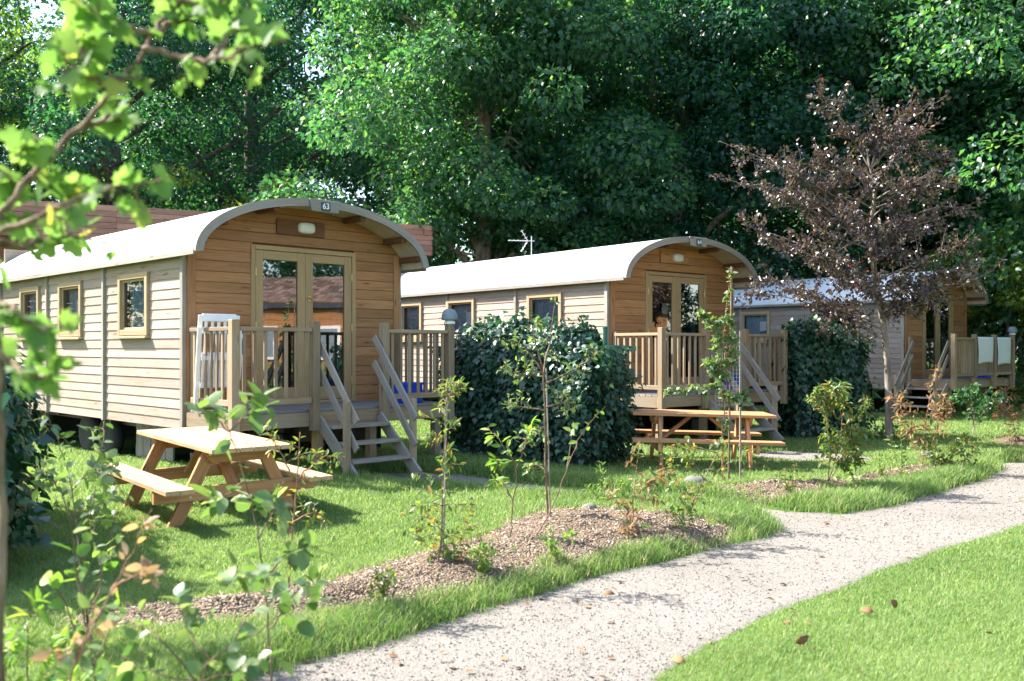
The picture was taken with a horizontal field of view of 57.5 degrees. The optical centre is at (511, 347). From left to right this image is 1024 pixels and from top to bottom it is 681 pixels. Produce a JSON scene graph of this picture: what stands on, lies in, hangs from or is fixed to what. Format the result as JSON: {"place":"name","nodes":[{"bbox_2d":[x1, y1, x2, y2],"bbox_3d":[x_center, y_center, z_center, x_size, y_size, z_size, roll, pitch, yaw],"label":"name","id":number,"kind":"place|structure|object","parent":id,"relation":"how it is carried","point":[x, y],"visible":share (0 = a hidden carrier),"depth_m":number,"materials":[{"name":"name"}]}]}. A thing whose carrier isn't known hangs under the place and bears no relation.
{"place":"outdoors","nodes":[
{"label":"outdoors","id":0,"kind":"place"},
{"bbox_2d":[0,0,1017,358],"label":"sky","id":1,"kind":"structure","parent":0,"point":[43,6],"materials":[{"name":"white"}]},
{"bbox_2d":[4,359,1023,680],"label":"ground","id":2,"kind":"structure","parent":0,"point":[182,453],"depth_m":7.14,"materials":[{"name":"green plant"}]},
{"bbox_2d":[1,334,58,569],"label":"ivy hedge","id":3,"kind":"object","parent":2,"relation":"on","point":[22,434],"visible":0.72,"depth_m":6.67,"materials":[{"name":"green plant"}]},
{"bbox_2d":[4,585,119,680],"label":"weed","id":4,"kind":"object","parent":2,"relation":"on","point":[64,635],"visible":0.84,"depth_m":3.60,"materials":[{"name":"green plant"}]},
{"bbox_2d":[0,0,134,200],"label":"tree","id":5,"kind":"object","parent":2,"relation":"on","point":[23,40],"visible":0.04,"depth_m":51.21,"materials":[{"name":"green plant"}]},
{"bbox_2d":[16,408,133,641],"bbox_3d":[-2.249,0.969,4.997,0.736,1.317,0.536,0,0,35],"label":"shrub","id":6,"kind":"object","parent":2,"relation":"on","point":[100,463],"visible":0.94,"depth_m":4.96,"materials":[{"name":"green plant"}]},
{"bbox_2d":[0,0,152,207],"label":"tree","id":7,"kind":"object","parent":2,"relation":"on","point":[13,54],"visible":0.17,"depth_m":33.93,"materials":[{"name":"green plant"}]},
{"bbox_2d":[40,527,126,680],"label":"shrub","id":8,"kind":"object","parent":2,"relation":"on","point":[55,580],"visible":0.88,"depth_m":3.49,"materials":[{"name":"green plant"}]},
{"bbox_2d":[30,509,163,680],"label":"shrub","id":9,"kind":"object","parent":2,"relation":"on","point":[141,570],"visible":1,"depth_m":3.01,"materials":[{"name":"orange plant"}]},
{"bbox_2d":[0,0,288,680],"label":"maple tree","id":10,"kind":"object","parent":2,"relation":"on","point":[86,25],"visible":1,"depth_m":2.16,"materials":[{"name":"green plant"}]},
{"bbox_2d":[0,0,309,211],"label":"tree","id":11,"kind":"object","parent":2,"relation":"on","point":[109,159],"visible":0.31,"depth_m":32.13,"materials":[{"name":"green plant"}]},
{"bbox_2d":[2,0,308,211],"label":"tree","id":12,"kind":"object","parent":2,"relation":"on","point":[193,134],"visible":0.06,"depth_m":45.74,"materials":[{"name":"green plant"}]},
{"bbox_2d":[58,547,330,680],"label":"shrub","id":13,"kind":"object","parent":2,"relation":"on","point":[234,662],"visible":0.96,"depth_m":3.12,"materials":[{"name":"green plant"}]},
{"bbox_2d":[79,0,344,211],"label":"tree","id":14,"kind":"object","parent":2,"relation":"on","point":[267,95],"visible":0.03,"depth_m":53.89,"materials":[{"name":"green plant"}]},
{"bbox_2d":[166,162,257,209],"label":"bush","id":15,"kind":"object","parent":2,"relation":"on","point":[193,177],"visible":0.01,"depth_m":30.20,"materials":[{"name":"green plant"}]},
{"bbox_2d":[0,198,428,461],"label":"wooden cabin","id":16,"kind":"object","parent":2,"relation":"on","point":[140,303],"visible":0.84,"depth_m":12.67,"materials":[{"name":"grey wood"}]},
{"bbox_2d":[18,286,40,339],"bbox_3d":[-7.717,-0.545,15.023,0.206,0.850,0.940,0,0,-45],"label":"window","id":17,"kind":"structure","parent":16,"relation":"in","point":[35,296],"depth_m":15.21,"materials":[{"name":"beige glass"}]},
{"bbox_2d":[57,280,83,339],"bbox_3d":[-6.486,-0.545,13.795,0.960,0.850,0.206,0,0,45],"label":"window","id":18,"kind":"structure","parent":16,"relation":"in","point":[75,288],"depth_m":13.89,"materials":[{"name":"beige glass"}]},
{"bbox_2d":[114,271,150,338],"bbox_3d":[-4.920,-0.545,12.228,0.206,0.850,0.970,0,0,-45],"label":"window","id":19,"kind":"structure","parent":16,"relation":"in","point":[139,282],"depth_m":12.32,"materials":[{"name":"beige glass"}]},
{"bbox_2d":[255,249,304,398],"bbox_3d":[-3.036,-0.275,12.124,0.740,1.941,0.160,0,0,-45],"label":"door","id":20,"kind":"structure","parent":16,"relation":"in","point":[262,257],"depth_m":12.07,"materials":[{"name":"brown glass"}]},
{"bbox_2d":[305,254,352,398],"bbox_3d":[-2.500,-0.276,12.641,0.175,1.941,0.743,0,0,42],"label":"door","id":21,"kind":"structure","parent":16,"relation":"in","point":[336,261],"depth_m":12.79,"materials":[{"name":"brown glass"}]},
{"bbox_2d":[0,201,431,263],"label":"timber lodge","id":22,"kind":"structure","parent":2,"relation":"on","point":[111,220],"depth_m":21.04,"materials":[{"name":"brown wood"}]},
{"bbox_2d":[107,426,332,528],"bbox_3d":[-2.905,1.222,8.994,1.570,0.730,1.940,0,1,-40],"label":"picnic table","id":23,"kind":"object","parent":2,"relation":"on","point":[203,442],"visible":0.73,"depth_m":8.71,"materials":[{"name":"brown wood"}]},
{"bbox_2d":[92,0,412,212],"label":"tree","id":24,"kind":"object","parent":2,"relation":"on","point":[282,50],"visible":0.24,"depth_m":38.03,"materials":[{"name":"green plant"}]},
{"bbox_2d":[184,380,333,680],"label":"shrub","id":25,"kind":"object","parent":2,"relation":"on","point":[266,499],"visible":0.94,"depth_m":4.19,"materials":[{"name":"green plant"}]},
{"bbox_2d":[232,176,328,207],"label":"bush","id":26,"kind":"object","parent":2,"relation":"on","point":[264,189],"visible":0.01,"depth_m":29.02,"materials":[{"name":"green plant"}]},
{"bbox_2d":[187,319,453,478],"bbox_3d":[-2.070,0.667,11.616,3.281,1.965,1.926,0,0,-45],"label":"porch","id":27,"kind":"object","parent":2,"relation":"on","point":[346,415],"visible":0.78,"depth_m":11.13,"materials":[{"name":"brown wood"}]},
{"bbox_2d":[194,314,241,404],"bbox_3d":[-3.462,0.173,10.974,0.540,1.136,0.254,0,0,-36],"label":"folding chair","id":28,"kind":"object","parent":27,"relation":"on","point":[212,319],"visible":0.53,"depth_m":10.89,"materials":[{"name":"white plastic"}]},
{"bbox_2d":[394,382,423,403],"bbox_3d":[-1.415,0.603,12.558,0.376,0.274,0.296,0,0,-45],"label":"plastic crate","id":29,"kind":"object","parent":27,"relation":"on","point":[413,389],"visible":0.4,"depth_m":12.47,"materials":[{"name":"blue plastic"}]},
{"bbox_2d":[441,309,457,323],"bbox_3d":[-0.846,-0.423,12.639,0.224,0.212,0.224,0,0,0],"label":"post lamp","id":30,"kind":"object","parent":27,"relation":"on","point":[449,316],"visible":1,"depth_m":12.56,"materials":[{"name":"white plastic"}]},
{"bbox_2d":[188,2,539,265],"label":"tree","id":31,"kind":"object","parent":2,"relation":"on","point":[324,170],"visible":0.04,"depth_m":43.93,"materials":[{"name":"green plant"}]},
{"bbox_2d":[245,0,701,266],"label":"tree","id":32,"kind":"object","parent":2,"relation":"on","point":[455,74],"visible":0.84,"depth_m":25.31,"materials":[{"name":"green plant"}]},
{"bbox_2d":[55,463,935,630],"bbox_3d":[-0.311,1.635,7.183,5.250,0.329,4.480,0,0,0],"label":"mulch bed","id":33,"kind":"object","parent":2,"relation":"on","point":[436,566],"visible":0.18,"depth_m":6.87,"materials":[{"name":"brown wood"}]},
{"bbox_2d":[257,419,344,591],"bbox_3d":[-1.331,1.014,5.900,0.537,1.138,0.294,0,0,-18],"label":"sapling","id":34,"kind":"object","parent":33,"relation":"on","point":[296,490],"visible":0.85,"depth_m":5.88,"materials":[{"name":"green plant"}]},
{"bbox_2d":[366,566,404,602],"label":"weed","id":35,"kind":"object","parent":33,"relation":"on","point":[380,592],"visible":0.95,"depth_m":5.83,"materials":[{"name":"green plant"}]},
{"bbox_2d":[402,375,481,561],"bbox_3d":[-0.501,0.885,6.590,0.574,1.386,0.514,0,0,0],"label":"sapling","id":36,"kind":"object","parent":33,"relation":"on","point":[452,386],"visible":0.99,"depth_m":6.61,"materials":[{"name":"green plant"}]},
{"bbox_2d":[393,496,497,562],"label":"shrub","id":37,"kind":"object","parent":33,"relation":"on","point":[448,555],"visible":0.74,"depth_m":6.68,"materials":[{"name":"green plant"}]},
{"bbox_2d":[465,540,500,574],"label":"weed","id":38,"kind":"object","parent":33,"relation":"on","point":[486,560],"visible":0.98,"depth_m":6.48,"materials":[{"name":"green plant"}]},
{"bbox_2d":[480,416,541,535],"bbox_3d":[-0.005,1.055,7.520,0.516,1.022,0.270,0,0,0],"label":"shrub","id":39,"kind":"object","parent":33,"relation":"on","point":[490,484],"visible":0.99,"depth_m":7.53,"materials":[{"name":"green plant"}]},
{"bbox_2d":[493,297,603,517],"bbox_3d":[0.323,0.558,8.253,0.985,2.035,0.523,0,0,0],"label":"sapling","id":40,"kind":"object","parent":33,"relation":"on","point":[546,438],"visible":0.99,"depth_m":8.33,"materials":[{"name":"green plant"}]},
{"bbox_2d":[536,524,579,559],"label":"weed","id":41,"kind":"object","parent":33,"relation":"on","point":[551,543],"visible":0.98,"depth_m":6.89,"materials":[{"name":"green plant"}]},
{"bbox_2d":[536,407,604,533],"bbox_3d":[0.463,1.018,7.581,0.590,1.087,0.221,0,0,0],"label":"shrub","id":42,"kind":"object","parent":33,"relation":"on","point":[574,425],"visible":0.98,"depth_m":7.56,"materials":[{"name":"green plant"}]},
{"bbox_2d":[581,503,596,508],"bbox_3d":[0.733,1.521,8.860,0.131,0.082,0.116,0,0,-44],"label":"stone","id":43,"kind":"object","parent":33,"relation":"on","point":[590,505],"visible":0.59,"depth_m":8.84,"materials":[{"name":"grey stone"}]},
{"bbox_2d":[604,440,676,536],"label":"shrub","id":44,"kind":"object","parent":33,"relation":"on","point":[630,528],"visible":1,"depth_m":7.73,"materials":[{"name":"green plant"}]},
{"bbox_2d":[662,500,694,528],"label":"weed","id":45,"kind":"object","parent":33,"relation":"on","point":[672,508],"visible":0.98,"depth_m":7.96,"materials":[{"name":"green plant"}]},
{"bbox_2d":[648,436,756,516],"bbox_3d":[1.750,1.207,8.649,0.955,0.801,0.485,0,0,0],"label":"shrub","id":46,"kind":"object","parent":33,"relation":"on","point":[690,493],"visible":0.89,"depth_m":8.59,"materials":[{"name":"green plant"}]},
{"bbox_2d":[32,451,1023,678],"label":"leaf litter","id":47,"kind":"object","parent":2,"relation":"on","point":[501,658],"visible":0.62,"depth_m":5.75,"materials":[{"name":"brown plant"}]},
{"bbox_2d":[428,306,646,466],"bbox_3d":[0.295,0.542,13.185,3.300,2.265,1.809,0,0,35],"label":"ivy hedge","id":48,"kind":"object","parent":2,"relation":"on","point":[480,357],"visible":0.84,"depth_m":12.60,"materials":[{"name":"green plant"}]},
{"bbox_2d":[373,2,701,261],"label":"tree","id":49,"kind":"object","parent":2,"relation":"on","point":[470,250],"depth_m":42.68,"materials":[{"name":"green plant"}]},
{"bbox_2d":[401,236,759,430],"bbox_3d":[0.789,-0.123,18.965,3.492,3.547,7.720,0,0,-39],"label":"wooden cabin","id":50,"kind":"object","parent":2,"relation":"on","point":[672,284],"visible":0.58,"depth_m":16.85,"materials":[{"name":"grey wood"}]},
{"bbox_2d":[401,302,422,341],"bbox_3d":[-2.136,-0.545,20.055,0.206,0.850,0.910,0,0,-39],"label":"window","id":51,"kind":"structure","parent":50,"relation":"in","point":[414,309],"depth_m":20.14,"materials":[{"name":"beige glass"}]},
{"bbox_2d":[446,298,474,338],"bbox_3d":[-0.993,-0.545,18.639,0.206,0.850,0.990,0,0,-39],"label":"window","id":52,"kind":"structure","parent":50,"relation":"in","point":[464,308],"depth_m":18.73,"materials":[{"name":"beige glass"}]},
{"bbox_2d":[508,230,531,254],"bbox_3d":[0.190,-2.157,19.396,0.560,0.584,0.268,0,0,-15],"label":"tv antenna","id":53,"kind":"object","parent":50,"relation":"on","point":[524,240],"visible":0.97,"depth_m":19.41,"materials":[{"name":"metal"}]},
{"bbox_2d":[526,292,562,325],"bbox_3d":[0.605,-0.545,16.658,0.206,0.850,1.000,0,0,-39],"label":"window","id":54,"kind":"structure","parent":50,"relation":"in","point":[543,305],"depth_m":16.74,"materials":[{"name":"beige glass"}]},
{"bbox_2d":[648,275,675,384],"bbox_3d":[2.572,-0.275,16.226,0.740,1.941,0.160,0,0,-39],"label":"door","id":55,"kind":"structure","parent":50,"relation":"in","point":[651,278],"depth_m":16.25,"materials":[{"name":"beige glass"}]},
{"bbox_2d":[676,277,704,384],"bbox_3d":[3.157,-0.276,16.682,0.739,1.941,0.173,0,0,-42],"label":"door","id":56,"kind":"structure","parent":50,"relation":"in","point":[679,280],"depth_m":16.81,"materials":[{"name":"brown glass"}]},
{"bbox_2d":[582,461,644,498],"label":"weed","id":57,"kind":"object","parent":2,"relation":"on","point":[590,489],"visible":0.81,"depth_m":9.56,"materials":[{"name":"green plant"}]},
{"bbox_2d":[564,192,681,249],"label":"bush","id":58,"kind":"object","parent":2,"relation":"on","point":[643,231],"visible":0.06,"depth_m":25.91,"materials":[{"name":"green plant"}]},
{"bbox_2d":[465,0,894,281],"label":"tree","id":59,"kind":"object","parent":2,"relation":"on","point":[695,30],"visible":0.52,"depth_m":26.86,"materials":[{"name":"green plant"}]},
{"bbox_2d":[682,475,707,485],"bbox_3d":[2.112,1.551,10.727,0.252,0.176,0.247,0,0,39],"label":"stone","id":60,"kind":"object","parent":2,"relation":"on","point":[697,479],"visible":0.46,"depth_m":10.65,"materials":[{"name":"grey stone"}]},
{"bbox_2d":[592,20,806,275],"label":"tree","id":61,"kind":"object","parent":2,"relation":"on","point":[750,164],"depth_m":40.61,"materials":[{"name":"green plant"}]},
{"bbox_2d":[613,327,787,445],"bbox_3d":[3.478,0.667,15.618,3.281,1.965,1.926,0,0,-39],"label":"porch","id":62,"kind":"object","parent":2,"relation":"on","point":[771,396],"visible":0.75,"depth_m":15.15,"materials":[{"name":"brown wood"}]},
{"bbox_2d":[718,375,738,389],"bbox_3d":[3.940,0.618,16.573,0.536,0.244,0.336,0,0,-39],"label":"plastic crate","id":63,"kind":"object","parent":62,"relation":"on","point":[736,379],"visible":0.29,"depth_m":16.37,"materials":[{"name":"blue plastic"}]},
{"bbox_2d":[630,409,785,467],"bbox_3d":[2.558,1.243,12.750,1.940,0.730,1.570,1,0,2],"label":"picnic table","id":64,"kind":"object","parent":2,"relation":"on","point":[656,415],"visible":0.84,"depth_m":12.41,"materials":[{"name":"brown wood"}]},
{"bbox_2d":[663,267,753,481],"bbox_3d":[2.281,0.342,10.904,1.065,2.593,0.392,0,0,0],"label":"sapling","id":65,"kind":"object","parent":2,"relation":"on","point":[720,366],"visible":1,"depth_m":10.90,"materials":[{"name":"green plant"}]},
{"bbox_2d":[796,635,808,644],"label":"fallen leaf","id":66,"kind":"object","parent":2,"relation":"on","point":[801,640],"visible":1,"depth_m":5.13,"materials":[{"name":"brown plant"}]},
{"bbox_2d":[737,223,871,402],"bbox_3d":[7.999,-0.987,28.042,5.776,5.663,5.049,0,0,0],"label":"tree","id":67,"kind":"object","parent":2,"relation":"on","point":[782,234],"visible":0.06,"depth_m":27.93,"materials":[{"name":"green plant"}]},
{"bbox_2d":[755,451,871,461],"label":"gravel footpath","id":68,"kind":"structure","parent":2,"relation":"on","point":[784,454],"depth_m":13.78,"materials":[{"name":"grey gravel"}]},
{"bbox_2d":[611,0,1023,321],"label":"tree","id":69,"kind":"object","parent":2,"relation":"on","point":[787,216],"visible":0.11,"depth_m":29.20,"materials":[{"name":"green plant"}]},
{"bbox_2d":[763,313,883,438],"bbox_3d":[5.571,0.509,16.984,2.046,2.299,1.754,0,0,0],"label":"ivy hedge","id":70,"kind":"object","parent":2,"relation":"on","point":[814,360],"visible":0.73,"depth_m":16.45,"materials":[{"name":"green plant"}]},
{"bbox_2d":[720,464,937,503],"bbox_3d":[4.130,1.637,11.345,4.480,0.325,3.710,0,0,0],"label":"mulch bed","id":71,"kind":"object","parent":2,"relation":"on","point":[771,483],"visible":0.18,"depth_m":10.38,"materials":[{"name":"brown wood"}]},
{"bbox_2d":[775,463,804,491],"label":"weed","id":72,"kind":"object","parent":71,"relation":"on","point":[787,486],"visible":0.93,"depth_m":10.11,"materials":[{"name":"green plant"}]},
{"bbox_2d":[802,377,878,479],"bbox_3d":[3.824,0.956,10.838,0.810,1.228,0.618,0,0,-21],"label":"shrub","id":73,"kind":"object","parent":71,"relation":"on","point":[821,397],"visible":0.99,"depth_m":10.79,"materials":[{"name":"green plant"}]},
{"bbox_2d":[868,448,894,476],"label":"weed","id":74,"kind":"object","parent":71,"relation":"on","point":[880,471],"visible":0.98,"depth_m":11.41,"materials":[{"name":"green plant"}]},
{"bbox_2d":[884,415,916,474],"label":"shrub","id":75,"kind":"object","parent":71,"relation":"on","point":[901,453],"visible":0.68,"depth_m":11.47,"materials":[{"name":"green plant"}]},
{"bbox_2d":[884,365,955,463],"bbox_3d":[5.435,0.909,12.489,0.945,1.394,0.586,0,0,0],"label":"shrub","id":76,"kind":"object","parent":71,"relation":"on","point":[940,407],"visible":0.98,"depth_m":12.42,"materials":[{"name":"red plant"}]},
{"bbox_2d":[917,431,982,465],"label":"shrub","id":77,"kind":"object","parent":71,"relation":"on","point":[938,461],"visible":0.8,"depth_m":12.41,"materials":[{"name":"green plant"}]},
{"bbox_2d":[836,464,868,487],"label":"weed","id":78,"kind":"object","parent":2,"relation":"on","point":[848,474],"visible":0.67,"depth_m":10.33,"materials":[{"name":"green plant"}]},
{"bbox_2d":[709,74,1006,441],"bbox_3d":[5.836,-1.461,15.627,5.024,6.210,2.748,0,0,0],"label":"plum tree","id":79,"kind":"object","parent":2,"relation":"on","point":[907,229],"visible":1,"depth_m":15.39,"materials":[{"name":"purple plant"}]},
{"bbox_2d":[734,269,988,412],"bbox_3d":[8.348,-0.123,25.550,3.492,3.547,7.705,0,0,-40],"label":"wooden cabin","id":80,"kind":"object","parent":2,"relation":"on","point":[771,316],"visible":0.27,"depth_m":23.63,"materials":[{"name":"grey wood"}]},
{"bbox_2d":[740,311,769,342],"bbox_3d":[6.579,-0.545,25.175,0.206,0.850,0.990,0,0,-40],"label":"window","id":81,"kind":"structure","parent":80,"relation":"in","point":[756,322],"depth_m":25.20,"materials":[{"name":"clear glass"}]},
{"bbox_2d":[824,308,859,336],"bbox_3d":[8.216,-0.565,23.225,0.108,0.810,0.940,0,0,-40],"label":"window","id":82,"kind":"structure","parent":80,"relation":"in","point":[858,329],"depth_m":22.86,"materials":[{"name":"glass"}]},
{"bbox_2d":[924,297,937,375],"bbox_3d":[10.224,-0.275,22.824,0.742,1.941,0.069,0,0,-42],"label":"door","id":83,"kind":"structure","parent":80,"relation":"in","point":[927,372],"depth_m":22.98,"materials":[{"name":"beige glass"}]},
{"bbox_2d":[938,298,952,375],"bbox_3d":[10.775,-0.276,23.320,0.739,1.941,0.173,0,0,-43],"label":"door","id":84,"kind":"structure","parent":80,"relation":"in","point":[947,371],"depth_m":23.47,"materials":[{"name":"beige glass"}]},
{"bbox_2d":[859,607,872,612],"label":"fallen leaf","id":85,"kind":"object","parent":2,"relation":"on","point":[867,609],"visible":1,"depth_m":5.73,"materials":[{"name":"plant"}]},
{"bbox_2d":[738,85,994,272],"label":"tree","id":86,"kind":"object","parent":2,"relation":"on","point":[805,222],"depth_m":42.08,"materials":[{"name":"green plant"}]},
{"bbox_2d":[857,383,904,439],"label":"shrub","id":87,"kind":"object","parent":2,"relation":"on","point":[876,416],"visible":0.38,"depth_m":16.08,"materials":[{"name":"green plant"}]},
{"bbox_2d":[760,0,1023,392],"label":"tree","id":88,"kind":"object","parent":2,"relation":"on","point":[852,43],"visible":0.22,"depth_m":27.87,"materials":[{"name":"green plant"}]},
{"bbox_2d":[890,599,897,607],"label":"fallen leaf","id":89,"kind":"object","parent":2,"relation":"on","point":[894,603],"visible":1,"depth_m":5.80,"materials":[{"name":"brown plant"}]},
{"bbox_2d":[849,0,1023,343],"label":"tree","id":90,"kind":"object","parent":2,"relation":"on","point":[989,63],"visible":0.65,"depth_m":25.11,"materials":[{"name":"green plant"}]},
{"bbox_2d":[893,334,1014,417],"bbox_3d":[10.550,0.667,22.284,4.127,1.965,1.155,0,0,-40],"label":"porch","id":91,"kind":"object","parent":2,"relation":"on","point":[964,357],"visible":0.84,"depth_m":21.66,"materials":[{"name":"brown wood"}]},
{"bbox_2d":[977,369,990,377],"bbox_3d":[11.728,0.628,23.110,0.396,0.224,0.296,0,0,-40],"label":"plastic crate","id":92,"kind":"object","parent":91,"relation":"on","point":[987,376],"visible":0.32,"depth_m":22.99,"materials":[{"name":"blue plastic"}]},
{"bbox_2d":[977,337,993,363],"bbox_3d":[11.195,0.063,22.130,0.840,0.634,0.119,0,0,-40],"label":"towel","id":93,"kind":"object","parent":91,"relation":"hanging from","point":[985,345],"visible":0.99,"depth_m":22.08,"materials":[{"name":"white fabric"}]},
{"bbox_2d":[997,337,1010,364],"bbox_3d":[11.981,0.083,22.796,0.780,0.674,0.119,0,0,-40],"label":"towel","id":94,"kind":"object","parent":91,"relation":"hanging from","point":[1004,350],"visible":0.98,"depth_m":22.75,"materials":[{"name":"white fabric"}]},
{"bbox_2d":[1007,326,1016,334],"bbox_3d":[12.426,-0.423,23.183,0.224,0.212,0.224,0,0,0],"label":"post lamp","id":95,"kind":"object","parent":91,"relation":"on","point":[1012,330],"visible":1,"depth_m":23.11,"materials":[{"name":"white plastic"}]},
{"bbox_2d":[918,228,1023,405],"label":"bush","id":96,"kind":"object","parent":2,"relation":"on","point":[1018,306],"visible":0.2,"depth_m":24.61,"materials":[{"name":"green plant"}]},
{"bbox_2d":[926,124,1023,376],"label":"tree","id":97,"kind":"object","parent":2,"relation":"on","point":[990,292],"depth_m":44.99,"materials":[{"name":"green plant"}]},
{"bbox_2d":[947,382,1006,435],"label":"shrub","id":98,"kind":"object","parent":2,"relation":"on","point":[962,394],"visible":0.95,"depth_m":16.51,"materials":[{"name":"green plant"}]},
{"bbox_2d":[967,289,1023,403],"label":"bush","id":99,"kind":"object","parent":2,"relation":"on","point":[1020,361],"visible":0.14,"depth_m":24.51,"materials":[{"name":"green plant"}]},
{"bbox_2d":[986,435,1023,446],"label":"mulch bed","id":100,"kind":"object","parent":2,"relation":"on","point":[1006,439],"visible":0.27,"depth_m":15.66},
{"bbox_2d":[991,379,1023,442],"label":"shrub","id":101,"kind":"object","parent":100,"relation":"on","point":[1003,407],"visible":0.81,"depth_m":15.28,"materials":[{"name":"red plant"}]},
{"bbox_2d":[248,451,1023,680],"bbox_3d":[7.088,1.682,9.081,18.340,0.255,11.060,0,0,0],"label":"gravel path","id":102,"kind":"structure","parent":0,"point":[665,624],"depth_m":6.18,"materials":[{"name":"grey gravel"}]},
{"bbox_2d":[603,590,614,594],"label":"fallen leaf","id":103,"kind":"object","parent":102,"relation":"on","point":[607,592],"visible":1,"depth_m":6.36,"materials":[{"name":"plant"}]},
{"bbox_2d":[671,656,684,662],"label":"fallen leaf","id":104,"kind":"object","parent":102,"relation":"on","point":[678,659],"visible":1,"depth_m":4.99,"materials":[{"name":"yellow plant"}]}
]}

